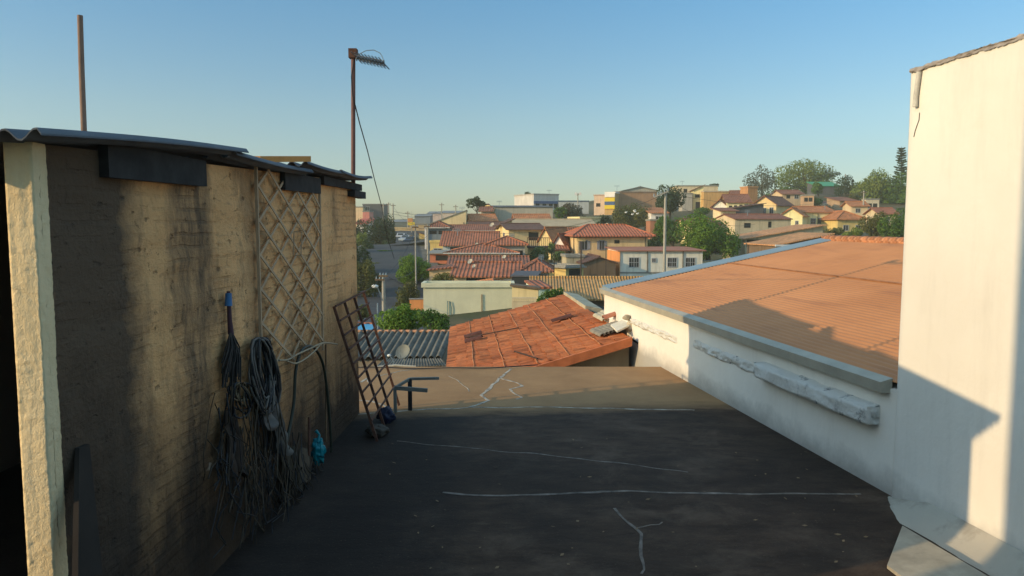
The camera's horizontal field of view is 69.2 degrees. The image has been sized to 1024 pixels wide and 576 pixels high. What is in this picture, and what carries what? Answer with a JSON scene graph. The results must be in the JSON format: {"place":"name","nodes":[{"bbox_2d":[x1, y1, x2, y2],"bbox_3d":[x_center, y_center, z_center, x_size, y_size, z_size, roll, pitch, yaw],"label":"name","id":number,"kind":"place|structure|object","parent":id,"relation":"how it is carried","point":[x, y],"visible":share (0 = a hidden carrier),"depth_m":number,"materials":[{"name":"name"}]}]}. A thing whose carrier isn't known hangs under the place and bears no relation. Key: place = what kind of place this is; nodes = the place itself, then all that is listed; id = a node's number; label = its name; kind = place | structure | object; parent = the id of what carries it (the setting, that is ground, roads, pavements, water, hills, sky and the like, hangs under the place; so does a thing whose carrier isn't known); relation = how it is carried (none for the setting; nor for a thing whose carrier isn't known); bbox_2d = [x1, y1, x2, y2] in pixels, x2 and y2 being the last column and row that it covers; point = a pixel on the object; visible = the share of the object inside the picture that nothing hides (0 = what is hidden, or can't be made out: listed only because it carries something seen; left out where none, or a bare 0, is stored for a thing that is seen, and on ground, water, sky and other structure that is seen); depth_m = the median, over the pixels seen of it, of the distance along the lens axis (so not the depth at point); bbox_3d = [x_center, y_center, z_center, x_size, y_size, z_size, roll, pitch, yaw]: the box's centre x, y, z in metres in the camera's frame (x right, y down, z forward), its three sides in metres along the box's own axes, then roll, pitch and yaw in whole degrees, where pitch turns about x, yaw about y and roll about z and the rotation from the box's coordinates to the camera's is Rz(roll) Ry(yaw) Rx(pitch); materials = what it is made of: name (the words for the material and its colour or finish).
{"place":"outdoors","nodes":[
{"label":"outdoors","id":0,"kind":"place"},
{"bbox_2d":[357,231,433,329],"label":"street","id":1,"kind":"structure","parent":0,"point":[387,261],"depth_m":76.73,"materials":[{"name":"asphalt"}]},
{"bbox_2d":[356,245,451,329],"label":"pavement","id":2,"kind":"structure","parent":0,"point":[423,252],"depth_m":91.35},
{"bbox_2d":[357,256,378,296],"bbox_3d":[-12.569,-0.763,62.361,2.644,3.884,1.862,0,5,0],"label":"street tree","id":3,"kind":"object","parent":2,"relation":"on","point":[367,278],"visible":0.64,"depth_m":62.01,"materials":[{"name":"green plant"}]},
{"bbox_2d":[372,273,387,311],"bbox_3d":[-8.651,0.683,47.822,0.771,3.283,1.305,3,6,29],"label":"utility pole","id":4,"kind":"object","parent":2,"relation":"on","point":[383,296],"visible":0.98,"depth_m":48.07,"materials":[{"name":"concrete"}]},
{"bbox_2d":[395,253,430,283],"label":"street tree","id":5,"kind":"object","parent":2,"relation":"on","point":[407,266],"visible":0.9,"depth_m":69.61,"materials":[{"name":"green plant"}]},
{"bbox_2d":[0,0,1023,219],"label":"sky","id":6,"kind":"structure","parent":0,"point":[493,101],"materials":[{"name":"blue"}]},
{"bbox_2d":[389,187,904,325],"bbox_3d":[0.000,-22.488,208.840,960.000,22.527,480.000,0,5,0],"label":"ground","id":7,"kind":"structure","parent":0,"point":[454,319],"depth_m":146.97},
{"bbox_2d":[362,204,387,224],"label":"dark skyline building","id":8,"kind":"structure","parent":7,"relation":"on","point":[376,209],"depth_m":213.90,"materials":[{"name":"paint"}]},
{"bbox_2d":[363,213,396,243],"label":"street tree","id":9,"kind":"object","parent":7,"relation":"on","point":[377,231],"visible":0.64,"depth_m":126.40,"materials":[{"name":"green plant"}]},
{"bbox_2d":[374,303,425,329],"bbox_3d":[-4.574,1.975,31.170,2.497,2.783,1.650,0,5,0],"label":"garden bush","id":10,"kind":"object","parent":7,"relation":"on","point":[402,317],"visible":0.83,"depth_m":30.80,"materials":[{"name":"green plant"}]},
{"bbox_2d":[358,330,448,366],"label":"grey corrugated roof","id":11,"kind":"structure","parent":7,"relation":"on","point":[428,348],"depth_m":21.01,"materials":[{"name":"metal"}]},
{"bbox_2d":[394,280,419,303],"bbox_3d":[-8.199,0.461,58.456,2.123,2.239,1.859,0,5,0],"label":"roadside shrub","id":12,"kind":"object","parent":7,"relation":"on","point":[411,292],"visible":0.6,"depth_m":58.12,"materials":[{"name":"green plant"}]},
{"bbox_2d":[415,308,449,329],"bbox_3d":[-3.165,2.110,30.337,1.497,2.583,0.989,2,5,20],"label":"garden bush","id":13,"kind":"object","parent":7,"relation":"on","point":[436,319],"visible":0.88,"depth_m":30.10,"materials":[{"name":"green plant"}]},
{"bbox_2d":[424,221,453,248],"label":"grey blue house","id":14,"kind":"structure","parent":7,"relation":"on","point":[434,235],"depth_m":104.72,"materials":[{"name":"paint"}]},
{"bbox_2d":[429,250,449,263],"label":"house","id":15,"kind":"structure","parent":7,"relation":"on","point":[438,256],"depth_m":84.02,"materials":[{"name":"paint"}]},
{"bbox_2d":[426,264,455,280],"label":"lean to house","id":16,"kind":"structure","parent":7,"relation":"on","point":[439,269],"depth_m":64.13,"materials":[{"name":"paint"}]},
{"bbox_2d":[429,210,467,223],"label":"sand warehouse","id":17,"kind":"structure","parent":7,"relation":"on","point":[459,218],"depth_m":129.60,"materials":[{"name":"paint"}]},
{"bbox_2d":[421,281,514,314],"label":"garden block","id":18,"kind":"structure","parent":7,"relation":"on","point":[451,297],"depth_m":46.27,"materials":[{"name":"paint"}]},
{"bbox_2d":[439,231,499,249],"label":"blue wall house","id":19,"kind":"structure","parent":7,"relation":"on","point":[449,240],"depth_m":95.80,"materials":[{"name":"tile"}]},
{"bbox_2d":[449,224,495,230],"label":"long low house","id":20,"kind":"structure","parent":7,"relation":"on","point":[475,227],"depth_m":115.65,"materials":[{"name":"tile"}]},
{"bbox_2d":[443,242,519,254],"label":"hip roof house","id":21,"kind":"structure","parent":7,"relation":"on","point":[479,249],"depth_m":81.09,"materials":[{"name":"tile"}]},
{"bbox_2d":[467,214,498,220],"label":"red house","id":22,"kind":"structure","parent":7,"relation":"on","point":[481,217],"depth_m":135.48,"materials":[{"name":"paint"}]},
{"bbox_2d":[450,261,522,280],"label":"tiled house","id":23,"kind":"structure","parent":7,"relation":"on","point":[463,271],"depth_m":63.37,"materials":[{"name":"tile"}]},
{"bbox_2d":[446,255,529,264],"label":"red roof house","id":24,"kind":"structure","parent":7,"relation":"on","point":[524,259],"depth_m":73.84,"materials":[{"name":"tile"}]},
{"bbox_2d":[0,367,988,575],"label":"flat roof","id":25,"kind":"structure","parent":7,"relation":"on","point":[506,465],"depth_m":6.06,"materials":[{"name":"concrete"}]},
{"bbox_2d":[0,127,371,575],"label":"brick shed","id":26,"kind":"structure","parent":25,"relation":"on","point":[127,262],"depth_m":3.96,"materials":[{"name":"brick"}]},
{"bbox_2d":[77,15,86,130],"bbox_3d":[-2.611,-1.199,4.514,0.043,0.893,0.032,0,5,0],"label":"roof pole","id":27,"kind":"object","parent":26,"relation":"on","point":[82,90],"visible":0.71,"depth_m":4.49,"materials":[{"name":"brown metal"}]},
{"bbox_2d":[72,444,102,575],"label":"leaning plank","id":28,"kind":"object","parent":26,"relation":"attached to","point":[86,556],"visible":1,"depth_m":3.11,"materials":[{"name":"wood"}]},
{"bbox_2d":[203,381,253,497],"bbox_3d":[-1.764,1.011,4.649,0.196,0.853,0.900,-1,5,-7],"label":"dry vine","id":29,"kind":"object","parent":26,"relation":"hanging from","point":[222,429],"visible":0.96,"depth_m":4.58,"materials":[{"name":"grey plant"}]},
{"bbox_2d":[221,291,240,387],"bbox_3d":[-1.814,0.352,4.752,0.085,0.649,0.413,0,5,0],"label":"hanging broom","id":30,"kind":"object","parent":26,"relation":"hanging from","point":[231,361],"visible":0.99,"depth_m":4.78,"materials":[{"name":"black plastic"}]},
{"bbox_2d":[223,408,246,477],"bbox_3d":[-1.780,1.010,4.754,0.123,0.487,0.270,0,5,0],"label":"hanging cloth","id":31,"kind":"object","parent":26,"relation":"hanging from","point":[236,468],"visible":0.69,"depth_m":4.75,"materials":[{"name":"fabric"}]},
{"bbox_2d":[227,382,254,418],"bbox_3d":[-1.811,0.751,4.978,0.104,0.310,0.532,0,5,0],"label":"wire coil","id":32,"kind":"object","parent":26,"relation":"hanging from","point":[245,386],"visible":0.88,"depth_m":4.94,"materials":[{"name":"metal"}]},
{"bbox_2d":[248,337,281,414],"bbox_3d":[-1.798,0.661,5.413,0.122,0.670,0.730,0,5,0],"label":"cable coil","id":33,"kind":"object","parent":26,"relation":"hanging from","point":[271,385],"visible":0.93,"depth_m":5.34,"materials":[{"name":"black rubber"}]},
{"bbox_2d":[259,395,285,431],"bbox_3d":[-1.769,0.948,5.511,0.110,0.343,0.387,0,5,0],"label":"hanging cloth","id":34,"kind":"object","parent":26,"relation":"hanging from","point":[273,421],"visible":0.56,"depth_m":5.44,"materials":[{"name":"fabric"}]},
{"bbox_2d":[272,430,293,455],"bbox_3d":[-1.767,1.149,5.703,0.103,0.343,0.357,0,5,0],"label":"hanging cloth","id":35,"kind":"object","parent":26,"relation":"hanging from","point":[290,452],"visible":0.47,"depth_m":5.73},
{"bbox_2d":[255,156,310,161],"bbox_3d":[-1.800,-0.996,5.736,0.108,0.090,0.606,2,5,26],"label":"wood offcut","id":36,"kind":"object","parent":26,"relation":"on","point":[290,158],"visible":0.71,"depth_m":5.74,"materials":[{"name":"wood"}]},
{"bbox_2d":[254,166,323,377],"bbox_3d":[-1.775,-0.161,6.163,0.090,1.643,1.611,0,5,1],"label":"lattice panel","id":37,"kind":"object","parent":26,"relation":"attached to","point":[259,253],"visible":0.8,"depth_m":5.98,"materials":[{"name":"wood"}]},
{"bbox_2d":[280,345,332,461],"bbox_3d":[-1.766,1.290,6.455,0.026,1.606,1.432,0,5,1],"label":"garden hose","id":38,"kind":"object","parent":37,"relation":"hanging from","point":[294,392],"visible":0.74,"depth_m":6.41,"materials":[{"name":"rubber"}]},
{"bbox_2d":[283,444,302,506],"bbox_3d":[-1.754,1.568,5.998,0.115,0.657,0.464,0,5,0],"label":"hanging cloth","id":39,"kind":"object","parent":26,"relation":"hanging from","point":[290,462],"visible":0.41,"depth_m":6.03,"materials":[{"name":"fabric"}]},
{"bbox_2d":[298,447,311,483],"bbox_3d":[-1.753,1.596,6.389,0.103,0.501,0.399,0,5,0],"label":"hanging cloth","id":40,"kind":"object","parent":26,"relation":"hanging from","point":[306,456],"visible":0.46,"depth_m":6.36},
{"bbox_2d":[311,430,325,465],"bbox_3d":[-1.728,1.429,6.625,0.128,0.330,0.135,3,6,30],"label":"plastic bag","id":41,"kind":"object","parent":26,"relation":"hanging from","point":[318,452],"visible":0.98,"depth_m":6.60,"materials":[{"name":"plastic"}]},
{"bbox_2d":[348,48,393,256],"bbox_3d":[-2.454,-1.691,13.906,0.444,2.848,12.082,-1,5,-9],"label":"antenna mast","id":42,"kind":"object","parent":26,"relation":"attached to","point":[353,54],"visible":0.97,"depth_m":8.18,"materials":[{"name":"metal"}]},
{"bbox_2d":[210,405,275,558],"bbox_3d":[-1.762,1.372,4.863,0.205,1.092,1.311,0,5,-4],"label":"dry vine","id":43,"kind":"object","parent":25,"relation":"on","point":[247,513],"visible":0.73,"depth_m":4.94,"materials":[{"name":"grey plant"}]},
{"bbox_2d":[239,386,294,549],"bbox_3d":[-1.760,1.292,5.269,0.224,1.198,1.375,0,5,0],"label":"dry vine","id":44,"kind":"object","parent":25,"relation":"on","point":[265,443],"visible":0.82,"depth_m":5.34,"materials":[{"name":"grey plant"}]},
{"bbox_2d":[266,432,307,533],"bbox_3d":[-1.739,1.599,5.944,0.203,0.967,1.345,0,5,0],"label":"dry vine","id":45,"kind":"object","parent":25,"relation":"on","point":[296,467],"visible":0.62,"depth_m":5.82,"materials":[{"name":"brown plant"}]},
{"bbox_2d":[279,454,322,508],"bbox_3d":[-1.718,1.773,6.486,0.239,0.753,2.040,0,5,0],"label":"dry vine","id":46,"kind":"object","parent":25,"relation":"on","point":[308,479],"visible":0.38,"depth_m":6.22,"materials":[{"name":"brown plant"}]},
{"bbox_2d":[333,290,399,441],"bbox_3d":[-1.560,0.789,8.146,0.427,1.396,1.544,0,5,0],"label":"rusty grille","id":47,"kind":"object","parent":25,"relation":"on","point":[361,357],"visible":0.92,"depth_m":7.89,"materials":[{"name":"metal"}]},
{"bbox_2d":[365,424,389,437],"bbox_3d":[-1.402,1.491,7.751,0.249,0.151,0.300,-3,6,-28],"label":"rubble sack","id":48,"kind":"object","parent":25,"relation":"on","point":[381,430],"visible":0.87,"depth_m":7.68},
{"bbox_2d":[376,405,395,423],"bbox_3d":[-1.404,1.405,8.256,0.208,0.208,0.194,-4,6,-37],"label":"plastic sack","id":49,"kind":"object","parent":25,"relation":"on","point":[388,416],"visible":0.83,"depth_m":8.20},
{"bbox_2d":[393,377,438,412],"bbox_3d":[-1.122,1.256,8.719,0.522,0.400,0.177,0,5,0],"label":"steel frame","id":50,"kind":"object","parent":25,"relation":"on","point":[409,388],"visible":0.99,"depth_m":8.67,"materials":[{"name":"grey metal"}]},
{"bbox_2d":[887,526,986,575],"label":"flat board","id":51,"kind":"object","parent":25,"relation":"on","point":[913,554],"visible":1,"depth_m":4.76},
{"bbox_2d":[484,235,528,254],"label":"red verandah house","id":52,"kind":"structure","parent":7,"relation":"on","point":[511,243],"depth_m":83.94,"materials":[{"name":"tile"}]},
{"bbox_2d":[494,223,543,253],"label":"old facade house","id":53,"kind":"structure","parent":7,"relation":"on","point":[516,230],"depth_m":101.53,"materials":[{"name":"tile"}]},
{"bbox_2d":[491,205,552,220],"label":"grey warehouse","id":54,"kind":"structure","parent":7,"relation":"on","point":[503,212],"depth_m":149.66,"materials":[{"name":"paint"}]},
{"bbox_2d":[512,297,535,308],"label":"lattice wall","id":55,"kind":"structure","parent":7,"relation":"on","point":[517,303],"depth_m":36.18,"materials":[{"name":"paint"}]},
{"bbox_2d":[510,283,540,300],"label":"house","id":56,"kind":"structure","parent":7,"relation":"on","point":[520,290],"depth_m":40.12,"materials":[{"name":"paint"}]},
{"bbox_2d":[511,271,541,284],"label":"dark barn","id":57,"kind":"structure","parent":7,"relation":"on","point":[519,277],"depth_m":56.12,"materials":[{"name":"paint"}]},
{"bbox_2d":[511,214,551,218],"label":"red cap house","id":58,"kind":"structure","parent":7,"relation":"on","point":[532,216],"depth_m":131.13,"materials":[{"name":"tile"}]},
{"bbox_2d":[514,193,558,211],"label":"white block","id":59,"kind":"structure","parent":7,"relation":"on","point":[536,199],"depth_m":190.76,"materials":[{"name":"paint"}]},
{"bbox_2d":[519,257,554,275],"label":"brown roof house","id":60,"kind":"structure","parent":7,"relation":"on","point":[543,266],"depth_m":62.14,"materials":[{"name":"tile"}]},
{"bbox_2d":[524,280,552,299],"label":"mint wall house","id":61,"kind":"structure","parent":7,"relation":"on","point":[544,286],"depth_m":43.16,"materials":[{"name":"tile"}]},
{"bbox_2d":[446,292,637,366],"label":"orange tiled roof","id":62,"kind":"structure","parent":7,"relation":"on","point":[546,341],"depth_m":14.90,"materials":[{"name":"tile"}]},
{"bbox_2d":[536,226,567,259],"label":"gable cottage","id":63,"kind":"structure","parent":7,"relation":"on","point":[552,234],"depth_m":96.52,"materials":[{"name":"paint"}]},
{"bbox_2d":[512,219,595,226],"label":"beige backed house","id":64,"kind":"structure","parent":7,"relation":"on","point":[559,222],"depth_m":123.87,"materials":[{"name":"paint"}]},
{"bbox_2d":[549,263,586,275],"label":"yellow garage","id":65,"kind":"structure","parent":7,"relation":"on","point":[564,269],"depth_m":70.71,"materials":[{"name":"paint"}]},
{"bbox_2d":[558,202,585,218],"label":"hill tree","id":66,"kind":"object","parent":7,"relation":"on","point":[572,210],"visible":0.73,"depth_m":146.83,"materials":[{"name":"green plant"}]},
{"bbox_2d":[560,253,584,263],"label":"stained wall block","id":67,"kind":"structure","parent":7,"relation":"on","point":[571,258],"depth_m":79.14,"materials":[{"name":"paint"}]},
{"bbox_2d":[529,276,642,306],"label":"brown tiled house","id":68,"kind":"structure","parent":7,"relation":"on","point":[587,287],"depth_m":47.79,"materials":[{"name":"tile"}]},
{"bbox_2d":[576,253,617,275],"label":"brown wall house","id":69,"kind":"structure","parent":7,"relation":"on","point":[594,264],"depth_m":76.27,"materials":[{"name":"paint"}]},
{"bbox_2d":[593,194,604,214],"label":"pink old building","id":70,"kind":"structure","parent":7,"relation":"on","point":[599,203],"depth_m":171.54,"materials":[{"name":"paint"}]},
{"bbox_2d":[564,224,655,258],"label":"two storey house","id":71,"kind":"structure","parent":7,"relation":"on","point":[596,239],"depth_m":86.23,"materials":[{"name":"paint"}]},
{"bbox_2d":[604,192,619,214],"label":"yellow banded shop","id":72,"kind":"structure","parent":7,"relation":"on","point":[611,201],"depth_m":168.45,"materials":[{"name":"paint"}]},
{"bbox_2d":[611,202,651,227],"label":"hill tree","id":73,"kind":"object","parent":7,"relation":"on","point":[635,220],"visible":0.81,"depth_m":127.84,"materials":[{"name":"green plant"}]},
{"bbox_2d":[614,191,656,210],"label":"brick block","id":74,"kind":"structure","parent":7,"relation":"on","point":[630,197],"depth_m":171.12,"materials":[{"name":"paint"}]},
{"bbox_2d":[605,246,705,275],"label":"white house","id":75,"kind":"structure","parent":7,"relation":"on","point":[638,261],"depth_m":78.29,"materials":[{"name":"paint"}]},
{"bbox_2d":[653,188,668,271],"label":"utility pole","id":76,"kind":"object","parent":7,"relation":"on","point":[664,229],"visible":0.93,"depth_m":71.64,"materials":[{"name":"concrete"}]},
{"bbox_2d":[652,215,684,245],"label":"hill tree","id":77,"kind":"object","parent":7,"relation":"on","point":[673,231],"visible":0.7,"depth_m":104.40,"materials":[{"name":"green plant"}]},
{"bbox_2d":[655,184,686,218],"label":"hill tree","id":78,"kind":"object","parent":7,"relation":"on","point":[675,199],"visible":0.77,"depth_m":147.95,"materials":[{"name":"green plant"}]},
{"bbox_2d":[672,185,718,192],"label":"pale flat row","id":79,"kind":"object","parent":7,"relation":"on","point":[686,188],"visible":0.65,"depth_m":203.39,"materials":[{"name":"paint"}]},
{"bbox_2d":[688,184,705,210],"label":"white fronted block","id":80,"kind":"structure","parent":7,"relation":"on","point":[696,192],"depth_m":170.74,"materials":[{"name":"paint"}]},
{"bbox_2d":[678,212,742,259],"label":"tree","id":81,"kind":"object","parent":7,"relation":"on","point":[709,238],"visible":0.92,"depth_m":88.58,"materials":[{"name":"green plant"}]},
{"bbox_2d":[701,191,728,209],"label":"ochre block","id":82,"kind":"structure","parent":7,"relation":"on","point":[712,196],"depth_m":169.02,"materials":[{"name":"paint"}]},
{"bbox_2d":[720,194,752,207],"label":"arched white house","id":83,"kind":"structure","parent":7,"relation":"on","point":[737,199],"depth_m":146.97,"materials":[{"name":"tile"}]},
{"bbox_2d":[728,203,766,212],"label":"dark carport","id":84,"kind":"object","parent":7,"relation":"on","point":[755,208],"visible":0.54,"depth_m":131.44,"materials":[{"name":"paint"}]},
{"bbox_2d":[740,186,758,204],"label":"brick water tower","id":85,"kind":"structure","parent":7,"relation":"on","point":[751,192],"depth_m":157.25,"materials":[{"name":"paint"}]},
{"bbox_2d":[599,235,903,495],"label":"white walled house","id":86,"kind":"structure","parent":7,"relation":"on","point":[798,343],"depth_m":9.06,"materials":[{"name":"paint"}]},
{"bbox_2d":[714,213,792,234],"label":"long tan house","id":87,"kind":"structure","parent":7,"relation":"on","point":[738,222],"depth_m":110.34,"materials":[{"name":"paint"}]},
{"bbox_2d":[742,164,776,195],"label":"skyline tree","id":88,"kind":"object","parent":7,"relation":"on","point":[764,184],"visible":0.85,"depth_m":222.09,"materials":[{"name":"green plant"}]},
{"bbox_2d":[753,195,794,214],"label":"tan gable house","id":89,"kind":"structure","parent":7,"relation":"on","point":[777,204],"depth_m":138.01,"materials":[{"name":"paint"}]},
{"bbox_2d":[723,224,826,258],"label":"tan barn","id":90,"kind":"structure","parent":7,"relation":"on","point":[773,232],"depth_m":90.71,"materials":[{"name":"paint"}]},
{"bbox_2d":[770,190,804,205],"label":"long hill house","id":91,"kind":"structure","parent":7,"relation":"on","point":[793,197],"depth_m":175.13,"materials":[{"name":"paint"}]},
{"bbox_2d":[744,232,834,253],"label":"orange roof house","id":92,"kind":"structure","parent":7,"relation":"on","point":[771,243],"depth_m":72.58,"materials":[{"name":"paint"}]},
{"bbox_2d":[781,207,809,224],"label":"cream gable house","id":93,"kind":"structure","parent":7,"relation":"on","point":[797,215],"depth_m":123.40,"materials":[{"name":"paint"}]},
{"bbox_2d":[774,158,838,193],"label":"spreading tree","id":94,"kind":"object","parent":7,"relation":"on","point":[792,180],"visible":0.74,"depth_m":228.36,"materials":[{"name":"green plant"}]},
{"bbox_2d":[782,206,835,223],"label":"cream long house","id":95,"kind":"structure","parent":7,"relation":"on","point":[815,213],"depth_m":126.66,"materials":[{"name":"tile"}]},
{"bbox_2d":[807,182,839,194],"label":"green roof hall","id":96,"kind":"structure","parent":7,"relation":"on","point":[829,188],"depth_m":213.70,"materials":[{"name":"paint"}]},
{"bbox_2d":[825,197,859,208],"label":"brown hill house","id":97,"kind":"structure","parent":7,"relation":"on","point":[837,202],"depth_m":172.89,"materials":[{"name":"paint"}]},
{"bbox_2d":[819,210,868,232],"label":"yellow house","id":98,"kind":"structure","parent":7,"relation":"on","point":[846,221],"depth_m":122.16,"materials":[{"name":"paint"}]},
{"bbox_2d":[834,175,856,195],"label":"skyline tree","id":99,"kind":"object","parent":7,"relation":"on","point":[845,183],"visible":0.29,"depth_m":207.33,"materials":[{"name":"green plant"}]},
{"bbox_2d":[840,201,869,216],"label":"hill step house","id":100,"kind":"structure","parent":7,"relation":"on","point":[858,208],"depth_m":149.19,"materials":[{"name":"paint"}]},
{"bbox_2d":[849,167,892,201],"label":"skyline tree","id":101,"kind":"object","parent":7,"relation":"on","point":[872,187],"visible":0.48,"depth_m":191.57,"materials":[{"name":"green plant"}]},
{"bbox_2d":[858,211,888,236],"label":"hill tree","id":102,"kind":"object","parent":7,"relation":"on","point":[870,227],"visible":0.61,"depth_m":99.57,"materials":[{"name":"green plant"}]},
{"bbox_2d":[862,207,899,222],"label":"hill corner house","id":103,"kind":"structure","parent":7,"relation":"on","point":[871,211],"depth_m":136.77,"materials":[{"name":"paint"}]},
{"bbox_2d":[876,207,904,236],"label":"hill tree","id":104,"kind":"object","parent":7,"relation":"on","point":[894,227],"visible":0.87,"depth_m":91.13,"materials":[{"name":"green plant"}]},
{"bbox_2d":[876,171,906,204],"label":"skyline tree","id":105,"kind":"object","parent":7,"relation":"on","point":[896,193],"visible":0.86,"depth_m":188.77,"materials":[{"name":"green plant"}]},
{"bbox_2d":[892,147,906,183],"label":"pine tree","id":106,"kind":"object","parent":7,"relation":"on","point":[900,157],"visible":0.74,"depth_m":212.35,"materials":[{"name":"green plant"}]},
{"bbox_2d":[888,34,1023,575],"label":"tall white wall","id":107,"kind":"structure","parent":7,"relation":"on","point":[958,478],"depth_m":5.13,"materials":[{"name":"paint"}]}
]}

